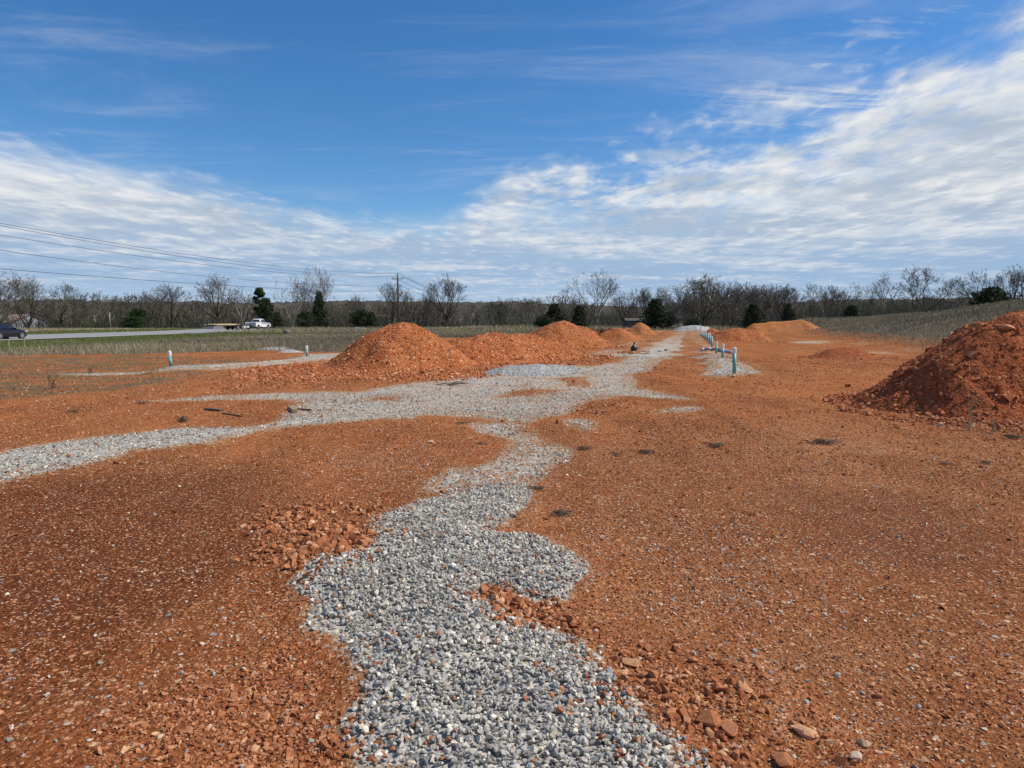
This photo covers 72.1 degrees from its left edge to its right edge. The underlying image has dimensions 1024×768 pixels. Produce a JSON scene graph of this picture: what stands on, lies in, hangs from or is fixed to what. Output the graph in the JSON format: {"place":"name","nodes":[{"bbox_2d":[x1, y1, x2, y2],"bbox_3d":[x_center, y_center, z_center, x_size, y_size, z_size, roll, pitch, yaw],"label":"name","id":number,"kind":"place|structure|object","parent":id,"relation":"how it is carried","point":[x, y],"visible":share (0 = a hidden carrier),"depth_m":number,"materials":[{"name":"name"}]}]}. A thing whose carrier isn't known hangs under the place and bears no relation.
{"place":"outdoors","nodes":[
{"label":"outdoors","id":0,"kind":"place"},
{"bbox_2d":[0,329,260,339],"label":"road","id":1,"kind":"structure","parent":0,"point":[50,336],"depth_m":90.89,"materials":[{"name":"asphalt"}]},
{"bbox_2d":[0,324,26,338],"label":"car","id":2,"kind":"object","parent":1,"relation":"on","point":[7,331],"visible":1,"depth_m":67.83,"materials":[{"name":"paint"}]},
{"bbox_2d":[0,268,361,291],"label":"overhead wire","id":3,"kind":"object","parent":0,"point":[165,281],"visible":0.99,"depth_m":95.05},
{"bbox_2d":[1,297,1015,325],"bbox_3d":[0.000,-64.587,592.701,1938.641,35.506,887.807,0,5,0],"label":"hills","id":4,"kind":"structure","parent":0,"point":[464,305],"depth_m":762.83,"materials":[{"name":"brown plant"}]},
{"bbox_2d":[0,300,1023,767],"bbox_3d":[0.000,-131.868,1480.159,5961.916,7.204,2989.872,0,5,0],"label":"ground","id":5,"kind":"structure","parent":0,"point":[126,598],"depth_m":5.16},
{"bbox_2d":[0,270,41,321],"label":"bare tree","id":6,"kind":"object","parent":5,"relation":"on","point":[2,317],"visible":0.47,"depth_m":184.01,"materials":[{"name":"brown plant"}]},
{"bbox_2d":[0,314,45,327],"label":"barn","id":7,"kind":"structure","parent":5,"relation":"on","point":[27,317],"depth_m":185.89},
{"bbox_2d":[0,275,56,327],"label":"bare tree","id":8,"kind":"object","parent":5,"relation":"on","point":[25,298],"visible":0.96,"depth_m":174.84,"materials":[{"name":"brown plant"}]},
{"bbox_2d":[28,281,101,327],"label":"bare tree","id":9,"kind":"object","parent":5,"relation":"on","point":[74,304],"visible":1,"depth_m":170.29,"materials":[{"name":"brown plant"}]},
{"bbox_2d":[83,290,106,325],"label":"bare tree","id":10,"kind":"object","parent":5,"relation":"on","point":[94,319],"visible":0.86,"depth_m":188.53,"materials":[{"name":"brown plant"}]},
{"bbox_2d":[98,296,134,327],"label":"bare tree","id":11,"kind":"object","parent":5,"relation":"on","point":[117,304],"visible":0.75,"depth_m":177.96,"materials":[{"name":"brown plant"}]},
{"bbox_2d":[118,316,145,327],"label":"bush","id":12,"kind":"object","parent":5,"relation":"on","point":[132,321],"visible":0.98,"depth_m":160.44,"materials":[{"name":"green plant"}]},
{"bbox_2d":[128,307,150,327],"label":"pine tree","id":13,"kind":"object","parent":5,"relation":"on","point":[136,311],"visible":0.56,"depth_m":166.68,"materials":[{"name":"green plant"}]},
{"bbox_2d":[123,290,165,326],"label":"bare tree","id":14,"kind":"object","parent":5,"relation":"on","point":[146,303],"visible":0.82,"depth_m":175.38,"materials":[{"name":"brown plant"}]},
{"bbox_2d":[148,282,192,327],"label":"bare tree","id":15,"kind":"object","parent":5,"relation":"on","point":[173,295],"visible":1,"depth_m":168.66,"materials":[{"name":"brown plant"}]},
{"bbox_2d":[191,273,236,323],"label":"bare tree","id":16,"kind":"object","parent":5,"relation":"on","point":[213,293],"visible":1,"depth_m":166.18,"materials":[{"name":"brown plant"}]},
{"bbox_2d":[202,318,252,329],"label":"flatbed trailer","id":17,"kind":"object","parent":5,"relation":"on","point":[239,326],"visible":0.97,"depth_m":112.74,"materials":[{"name":"metal"}]},
{"bbox_2d":[229,285,255,328],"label":"bare tree","id":18,"kind":"object","parent":5,"relation":"on","point":[241,302],"visible":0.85,"depth_m":176.40,"materials":[{"name":"brown plant"}]},
{"bbox_2d":[245,318,270,329],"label":"pickup truck","id":19,"kind":"object","parent":5,"relation":"on","point":[256,323],"visible":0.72,"depth_m":123.69,"materials":[{"name":"white paint"}]},
{"bbox_2d":[252,288,265,315],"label":"pine tree","id":20,"kind":"object","parent":5,"relation":"on","point":[259,292],"visible":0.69,"depth_m":158.53,"materials":[{"name":"green plant"}]},
{"bbox_2d":[250,297,288,328],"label":"cedar tree","id":21,"kind":"object","parent":5,"relation":"on","point":[267,308],"visible":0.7,"depth_m":153.47,"materials":[{"name":"green plant"}]},
{"bbox_2d":[271,311,287,328],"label":"cedar tree","id":22,"kind":"object","parent":5,"relation":"on","point":[277,321],"visible":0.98,"depth_m":148.86,"materials":[{"name":"green plant"}]},
{"bbox_2d":[270,276,307,328],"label":"bare tree","id":23,"kind":"object","parent":5,"relation":"on","point":[294,293],"visible":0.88,"depth_m":174.57,"materials":[{"name":"brown plant"}]},
{"bbox_2d":[292,280,313,312],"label":"bare tree","id":24,"kind":"object","parent":5,"relation":"on","point":[305,295],"visible":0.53,"depth_m":178.26,"materials":[{"name":"brown plant"}]},
{"bbox_2d":[294,310,316,327],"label":"cedar tree","id":25,"kind":"object","parent":5,"relation":"on","point":[307,316],"visible":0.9,"depth_m":158.48,"materials":[{"name":"green plant"}]},
{"bbox_2d":[299,264,333,321],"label":"bare tree","id":26,"kind":"object","parent":5,"relation":"on","point":[323,288],"visible":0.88,"depth_m":170.97,"materials":[{"name":"brown plant"}]},
{"bbox_2d":[311,290,334,328],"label":"cedar tree","id":27,"kind":"object","parent":5,"relation":"on","point":[318,311],"visible":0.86,"depth_m":168.38,"materials":[{"name":"green plant"}]},
{"bbox_2d":[345,745,359,756],"bbox_3d":[-0.588,1.354,2.597,0.026,0.031,0.064,3,6,29],"label":"rock","id":28,"kind":"object","parent":5,"relation":"on","point":[350,751],"visible":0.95,"depth_m":2.58,"materials":[{"name":"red stone"}]},
{"bbox_2d":[344,293,366,321],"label":"bare tree","id":29,"kind":"object","parent":5,"relation":"on","point":[357,301],"visible":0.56,"depth_m":198.36,"materials":[{"name":"brown plant"}]},
{"bbox_2d":[346,309,368,327],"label":"cedar tree","id":30,"kind":"object","parent":5,"relation":"on","point":[356,317],"visible":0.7,"depth_m":163.06,"materials":[{"name":"green plant"}]},
{"bbox_2d":[361,311,380,328],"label":"cedar tree","id":31,"kind":"object","parent":5,"relation":"on","point":[371,318],"visible":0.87,"depth_m":158.79,"materials":[{"name":"green plant"}]},
{"bbox_2d":[383,681,393,688],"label":"rock","id":32,"kind":"object","parent":5,"relation":"on","point":[389,684],"visible":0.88,"depth_m":3.01,"materials":[{"name":"stone"}]},
{"bbox_2d":[376,281,408,323],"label":"bare tree","id":33,"kind":"object","parent":5,"relation":"on","point":[390,292],"visible":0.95,"depth_m":188.35,"materials":[{"name":"brown plant"}]},
{"bbox_2d":[392,273,403,322],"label":"utility pole","id":34,"kind":"object","parent":5,"relation":"on","point":[398,298],"visible":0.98,"depth_m":138.87,"materials":[{"name":"brown wood"}]},
{"bbox_2d":[3,235,351,276],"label":"overhead wire","id":35,"kind":"object","parent":34,"relation":"attached to","point":[163,259],"visible":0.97,"depth_m":76.19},
{"bbox_2d":[1,223,362,272],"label":"overhead wire","id":36,"kind":"object","parent":34,"relation":"attached to","point":[161,250],"visible":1,"depth_m":74.16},
{"bbox_2d":[0,225,374,276],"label":"overhead wire","id":37,"kind":"object","parent":34,"relation":"attached to","point":[168,254],"visible":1,"depth_m":73.55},
{"bbox_2d":[1,250,380,285],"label":"overhead wire","id":38,"kind":"object","parent":34,"relation":"attached to","point":[201,275],"visible":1,"depth_m":81.86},
{"bbox_2d":[226,322,578,381],"bbox_3d":[-3.757,-1.274,24.037,13.035,1.708,12.760,0,5,0],"label":"dirt pile","id":39,"kind":"object","parent":5,"relation":"on","point":[407,351],"visible":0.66,"depth_m":22.44,"materials":[{"name":"soil"}]},
{"bbox_2d":[399,290,417,321],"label":"bare tree","id":40,"kind":"object","parent":5,"relation":"on","point":[409,299],"visible":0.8,"depth_m":190.83,"materials":[{"name":"brown plant"}]},
{"bbox_2d":[409,292,434,326],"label":"bare tree","id":41,"kind":"object","parent":5,"relation":"on","point":[427,308],"visible":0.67,"depth_m":194.87,"materials":[{"name":"brown plant"}]},
{"bbox_2d":[421,273,466,326],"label":"bare tree","id":42,"kind":"object","parent":5,"relation":"on","point":[448,290],"visible":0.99,"depth_m":174.76,"materials":[{"name":"brown plant"}]},
{"bbox_2d":[0,305,974,353],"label":"green grass","id":43,"kind":"structure","parent":5,"relation":"on","point":[158,336],"depth_m":77.13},
{"bbox_2d":[493,303,509,324],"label":"bare tree","id":44,"kind":"object","parent":5,"relation":"on","point":[504,305],"visible":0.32,"depth_m":223.90,"materials":[{"name":"brown plant"}]},
{"bbox_2d":[0,350,1023,767],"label":"loose stones","id":45,"kind":"object","parent":5,"relation":"on","point":[340,534],"visible":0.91,"depth_m":3.91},
{"bbox_2d":[0,354,1023,767],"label":"gravel","id":46,"kind":"structure","parent":5,"relation":"on","point":[558,746],"depth_m":3.57,"materials":[{"name":"gravel"}]},
{"bbox_2d":[0,282,1023,328],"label":"woodland","id":47,"kind":"object","parent":5,"relation":"on","point":[684,310],"visible":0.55,"depth_m":189.17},
{"bbox_2d":[0,298,1023,401],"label":"dry grass","id":48,"kind":"structure","parent":5,"relation":"on","point":[342,335],"depth_m":56.91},
{"bbox_2d":[514,298,537,324],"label":"bare tree","id":49,"kind":"object","parent":5,"relation":"on","point":[530,303],"visible":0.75,"depth_m":213.41,"materials":[{"name":"brown plant"}]},
{"bbox_2d":[449,331,614,364],"bbox_3d":[-0.206,-1.482,28.224,7.973,1.305,13.350,4,6,35],"label":"dirt pile","id":50,"kind":"object","parent":5,"relation":"on","point":[499,347],"visible":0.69,"depth_m":26.55,"materials":[{"name":"soil"}]},
{"bbox_2d":[482,363,588,375],"bbox_3d":[0.696,-0.455,21.376,3.500,0.342,2.450,0,5,0],"label":"gravel pile","id":51,"kind":"object","parent":5,"relation":"on","point":[536,369],"visible":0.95,"depth_m":20.86,"materials":[{"name":"gravel"}]},
{"bbox_2d":[526,297,548,316],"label":"bare tree","id":52,"kind":"object","parent":5,"relation":"on","point":[545,306],"visible":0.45,"depth_m":218.87,"materials":[{"name":"brown plant"}]},
{"bbox_2d":[528,316,554,327],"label":"cedar tree","id":53,"kind":"object","parent":5,"relation":"on","point":[543,321],"visible":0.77,"depth_m":143.49,"materials":[{"name":"green plant"}]},
{"bbox_2d":[543,303,568,322],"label":"cedar tree","id":54,"kind":"object","parent":5,"relation":"on","point":[554,311],"visible":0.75,"depth_m":148.29,"materials":[{"name":"green plant"}]},
{"bbox_2d":[548,508,575,516],"bbox_3d":[0.412,1.064,5.850,0.266,0.037,0.272,0,5,0],"label":"dead weed","id":55,"kind":"object","parent":5,"relation":"on","point":[559,511],"visible":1,"depth_m":5.83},
{"bbox_2d":[556,286,568,313],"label":"bare tree","id":56,"kind":"object","parent":5,"relation":"on","point":[562,297],"visible":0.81,"depth_m":188.07,"materials":[{"name":"brown plant"}]},
{"bbox_2d":[569,304,591,327],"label":"cedar tree","id":57,"kind":"object","parent":5,"relation":"on","point":[580,316],"visible":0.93,"depth_m":148.51,"materials":[{"name":"green plant"}]},
{"bbox_2d":[530,320,639,349],"bbox_3d":[3.280,-3.102,44.330,10.320,1.817,10.880,0,5,0],"label":"dirt pile","id":58,"kind":"object","parent":5,"relation":"on","point":[574,336],"visible":0.48,"depth_m":42.85,"materials":[{"name":"soil"}]},
{"bbox_2d":[567,271,621,326],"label":"bare tree","id":59,"kind":"object","parent":5,"relation":"on","point":[610,288],"visible":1,"depth_m":183.58,"materials":[{"name":"brown plant"}]},
{"bbox_2d":[612,292,633,325],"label":"bare tree","id":60,"kind":"object","parent":5,"relation":"on","point":[624,299],"visible":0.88,"depth_m":188.64,"materials":[{"name":"brown plant"}]},
{"bbox_2d":[597,328,656,341],"bbox_3d":[8.450,-4.005,57.471,8.300,1.184,7.600,0,5,0],"label":"dirt pile","id":61,"kind":"object","parent":5,"relation":"on","point":[617,335],"visible":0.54,"depth_m":56.05,"materials":[{"name":"soil"}]},
{"bbox_2d":[622,657,640,666],"bbox_3d":[0.551,1.293,3.267,0.088,0.035,0.064,2,6,25],"label":"rock","id":62,"kind":"object","parent":5,"relation":"on","point":[631,662],"visible":1,"depth_m":3.25,"materials":[{"name":"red stone"}]},
{"bbox_2d":[621,318,648,327],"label":"shed","id":63,"kind":"structure","parent":5,"relation":"on","point":[629,322],"depth_m":147.72,"materials":[{"name":"grey metal"}]},
{"bbox_2d":[629,287,650,316],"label":"bare tree","id":64,"kind":"object","parent":5,"relation":"on","point":[639,297],"visible":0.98,"depth_m":190.30,"materials":[{"name":"brown plant"}]},
{"bbox_2d":[627,322,657,334],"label":"dirt pile","id":65,"kind":"object","parent":5,"relation":"on","point":[639,328],"visible":0.72,"depth_m":81.50,"materials":[{"name":"soil"}]},
{"bbox_2d":[640,286,652,310],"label":"bare tree","id":66,"kind":"object","parent":5,"relation":"on","point":[646,299],"visible":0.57,"depth_m":194.99,"materials":[{"name":"brown plant"}]},
{"bbox_2d":[635,298,668,328],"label":"cedar tree","id":67,"kind":"object","parent":5,"relation":"on","point":[656,308],"visible":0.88,"depth_m":138.21,"materials":[{"name":"green plant"}]},
{"bbox_2d":[652,286,671,307],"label":"bare tree","id":68,"kind":"object","parent":5,"relation":"on","point":[662,295],"visible":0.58,"depth_m":197.51,"materials":[{"name":"brown plant"}]},
{"bbox_2d":[650,311,683,329],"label":"cedar tree","id":69,"kind":"object","parent":5,"relation":"on","point":[669,316],"visible":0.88,"depth_m":136.56,"materials":[{"name":"green plant"}]},
{"bbox_2d":[673,325,709,330],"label":"gravel pile","id":70,"kind":"object","parent":5,"relation":"on","point":[691,327],"visible":0.74,"depth_m":116.85,"materials":[{"name":"gravel"}]},
{"bbox_2d":[684,318,702,325],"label":"cedar tree","id":71,"kind":"object","parent":5,"relation":"on","point":[693,321],"visible":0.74,"depth_m":149.03,"materials":[{"name":"green plant"}]},
{"bbox_2d":[663,274,731,325],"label":"bare tree","id":72,"kind":"object","parent":5,"relation":"on","point":[702,288],"visible":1,"depth_m":170.94,"materials":[{"name":"brown plant"}]},
{"bbox_2d":[696,709,721,728],"bbox_3d":[0.785,1.327,2.793,0.101,0.062,0.096,-5,7,-44],"label":"rock","id":73,"kind":"object","parent":5,"relation":"on","point":[710,718],"visible":1,"depth_m":2.77,"materials":[{"name":"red stone"}]},
{"bbox_2d":[703,442,725,448],"bbox_3d":[2.591,0.776,8.933,0.329,0.053,0.370,0,5,0],"label":"dead weed","id":74,"kind":"object","parent":5,"relation":"on","point":[717,445],"visible":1,"depth_m":8.95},
{"bbox_2d":[712,681,723,690],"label":"rock","id":75,"kind":"object","parent":5,"relation":"on","point":[717,686],"visible":1,"depth_m":3.04,"materials":[{"name":"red stone"}]},
{"bbox_2d":[721,718,737,736],"bbox_3d":[0.850,1.348,2.747,0.059,0.042,0.097,-1,5,-15],"label":"rock","id":76,"kind":"object","parent":5,"relation":"on","point":[730,727],"visible":0.98,"depth_m":2.74,"materials":[{"name":"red stone"}]},
{"bbox_2d":[713,277,751,326],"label":"bare tree","id":77,"kind":"object","parent":5,"relation":"on","point":[734,293],"visible":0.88,"depth_m":174.65,"materials":[{"name":"brown plant"}]},
{"bbox_2d":[732,346,736,373],"bbox_3d":[6.272,-0.600,19.860,0.128,0.923,0.128,-2,5,0],"label":"standpipe","id":78,"kind":"object","parent":5,"relation":"on","point":[734,350],"visible":0.97,"depth_m":19.81,"materials":[{"name":"teal plastic"}]},
{"bbox_2d":[704,328,783,341],"bbox_3d":[18.300,-3.972,57.073,7.800,1.226,7.000,0,5,0],"label":"dirt pile","id":79,"kind":"object","parent":5,"relation":"on","point":[736,335],"visible":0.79,"depth_m":55.96,"materials":[{"name":"soil"}]},
{"bbox_2d":[735,680,752,692],"bbox_3d":[1.009,1.322,3.070,0.056,0.024,0.092,-3,6,-29],"label":"rock","id":80,"kind":"object","parent":5,"relation":"on","point":[745,687],"visible":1,"depth_m":3.06,"materials":[{"name":"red stone"}]},
{"bbox_2d":[730,302,768,328],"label":"cedar tree","id":81,"kind":"object","parent":5,"relation":"on","point":[752,312],"visible":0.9,"depth_m":133.61,"materials":[{"name":"green plant"}]},
{"bbox_2d":[738,285,777,318],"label":"bare tree","id":82,"kind":"object","parent":5,"relation":"on","point":[763,298],"visible":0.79,"depth_m":181.92,"materials":[{"name":"brown plant"}]},
{"bbox_2d":[745,319,820,332],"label":"dirt pile","id":83,"kind":"object","parent":5,"relation":"on","point":[796,326],"visible":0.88,"depth_m":95.12,"materials":[{"name":"soil"}]},
{"bbox_2d":[764,283,801,320],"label":"bare tree","id":84,"kind":"object","parent":5,"relation":"on","point":[788,290],"visible":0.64,"depth_m":184.91,"materials":[{"name":"brown plant"}]},
{"bbox_2d":[774,752,792,767],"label":"rock","id":85,"kind":"object","parent":5,"relation":"on","point":[784,759],"visible":1,"depth_m":2.53,"materials":[{"name":"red stone"}]},
{"bbox_2d":[778,303,798,320],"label":"cedar tree","id":86,"kind":"object","parent":5,"relation":"on","point":[788,314],"visible":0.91,"depth_m":148.86,"materials":[{"name":"green plant"}]},
{"bbox_2d":[789,724,818,739],"bbox_3d":[1.136,1.348,2.740,0.058,0.029,0.102,-3,6,-29],"label":"rock","id":87,"kind":"object","parent":5,"relation":"on","point":[804,731],"visible":1,"depth_m":2.72,"materials":[{"name":"beige stone"}]},
{"bbox_2d":[798,284,826,317],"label":"bare tree","id":88,"kind":"object","parent":5,"relation":"on","point":[810,292],"visible":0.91,"depth_m":180.06,"materials":[{"name":"brown plant"}]},
{"bbox_2d":[804,436,847,445],"bbox_3d":[4.088,0.753,9.177,0.563,0.060,0.536,-3,6,-27],"label":"dead weed","id":89,"kind":"object","parent":5,"relation":"on","point":[825,441],"visible":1,"depth_m":9.18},
{"bbox_2d":[820,285,845,307],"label":"bare tree","id":90,"kind":"object","parent":5,"relation":"on","point":[830,287],"visible":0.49,"depth_m":183.56,"materials":[{"name":"brown plant"}]},
{"bbox_2d":[798,347,897,359],"bbox_3d":[14.635,-1.352,30.947,4.760,0.546,4.200,0,5,0],"label":"dirt pile","id":91,"kind":"object","parent":5,"relation":"on","point":[847,353],"visible":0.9,"depth_m":30.39,"materials":[{"name":"soil"}]},
{"bbox_2d":[840,305,864,316],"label":"cedar tree","id":92,"kind":"object","parent":5,"relation":"on","point":[851,311],"visible":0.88,"depth_m":148.49,"materials":[{"name":"green plant"}]},
{"bbox_2d":[843,282,862,304],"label":"bare tree","id":93,"kind":"object","parent":5,"relation":"on","point":[856,298],"visible":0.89,"depth_m":180.77,"materials":[{"name":"brown plant"}]},
{"bbox_2d":[849,751,861,760],"bbox_3d":[1.254,1.358,2.570,0.045,0.035,0.037,1,5,12],"label":"rock","id":94,"kind":"object","parent":5,"relation":"on","point":[856,755],"visible":0.95,"depth_m":2.56,"materials":[{"name":"grey stone"}]},
{"bbox_2d":[858,738,871,748],"bbox_3d":[1.329,1.357,2.658,0.038,0.032,0.048,-3,6,-33],"label":"rock","id":95,"kind":"object","parent":5,"relation":"on","point":[866,744],"visible":1,"depth_m":2.65,"materials":[{"name":"beige stone"}]},
{"bbox_2d":[853,285,883,311],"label":"bare tree","id":96,"kind":"object","parent":5,"relation":"on","point":[871,297],"visible":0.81,"depth_m":178.65,"materials":[{"name":"brown plant"}]},
{"bbox_2d":[872,273,903,314],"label":"bare tree","id":97,"kind":"object","parent":5,"relation":"on","point":[885,285],"visible":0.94,"depth_m":171.56,"materials":[{"name":"brown plant"}]},
{"bbox_2d":[822,310,1023,428],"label":"dirt pile","id":98,"kind":"object","parent":5,"relation":"on","point":[944,373],"visible":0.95,"depth_m":12.24,"materials":[{"name":"red soil"}]},
{"bbox_2d":[994,324,1014,329],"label":"rock","id":99,"kind":"object","parent":98,"relation":"on","point":[1005,326],"visible":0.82,"depth_m":12.46,"materials":[{"name":"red stone"}]},
{"bbox_2d":[893,264,963,311],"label":"bare tree","id":100,"kind":"object","parent":5,"relation":"on","point":[926,275],"visible":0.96,"depth_m":158.11,"materials":[{"name":"brown plant"}]},
{"bbox_2d":[932,276,978,306],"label":"bare tree","id":101,"kind":"object","parent":5,"relation":"on","point":[955,287],"visible":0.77,"depth_m":167.70,"materials":[{"name":"brown plant"}]},
{"bbox_2d":[962,387,983,429],"bbox_3d":[6.730,0.348,10.279,0.284,0.660,0.180,0,5,0],"label":"grass clump","id":102,"kind":"object","parent":5,"relation":"on","point":[970,413],"visible":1,"depth_m":10.31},
{"bbox_2d":[954,269,993,304],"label":"bare tree","id":103,"kind":"object","parent":5,"relation":"on","point":[979,281],"visible":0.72,"depth_m":158.87,"materials":[{"name":"brown plant"}]},
{"bbox_2d":[964,286,1014,305],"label":"cedar tree","id":104,"kind":"object","parent":5,"relation":"on","point":[993,294],"visible":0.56,"depth_m":118.41,"materials":[{"name":"green plant"}]},
{"bbox_2d":[988,265,1023,299],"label":"bare tree","id":105,"kind":"object","parent":5,"relation":"on","point":[1002,281],"visible":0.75,"depth_m":138.91,"materials":[{"name":"brown plant"}]},
{"bbox_2d":[1007,264,1023,298],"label":"bare tree","id":106,"kind":"object","parent":5,"relation":"on","point":[1021,278],"visible":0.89,"depth_m":129.76,"materials":[{"name":"brown plant"}]},
{"bbox_2d":[0,0,1023,306],"label":"sky","id":107,"kind":"structure","parent":0,"point":[518,149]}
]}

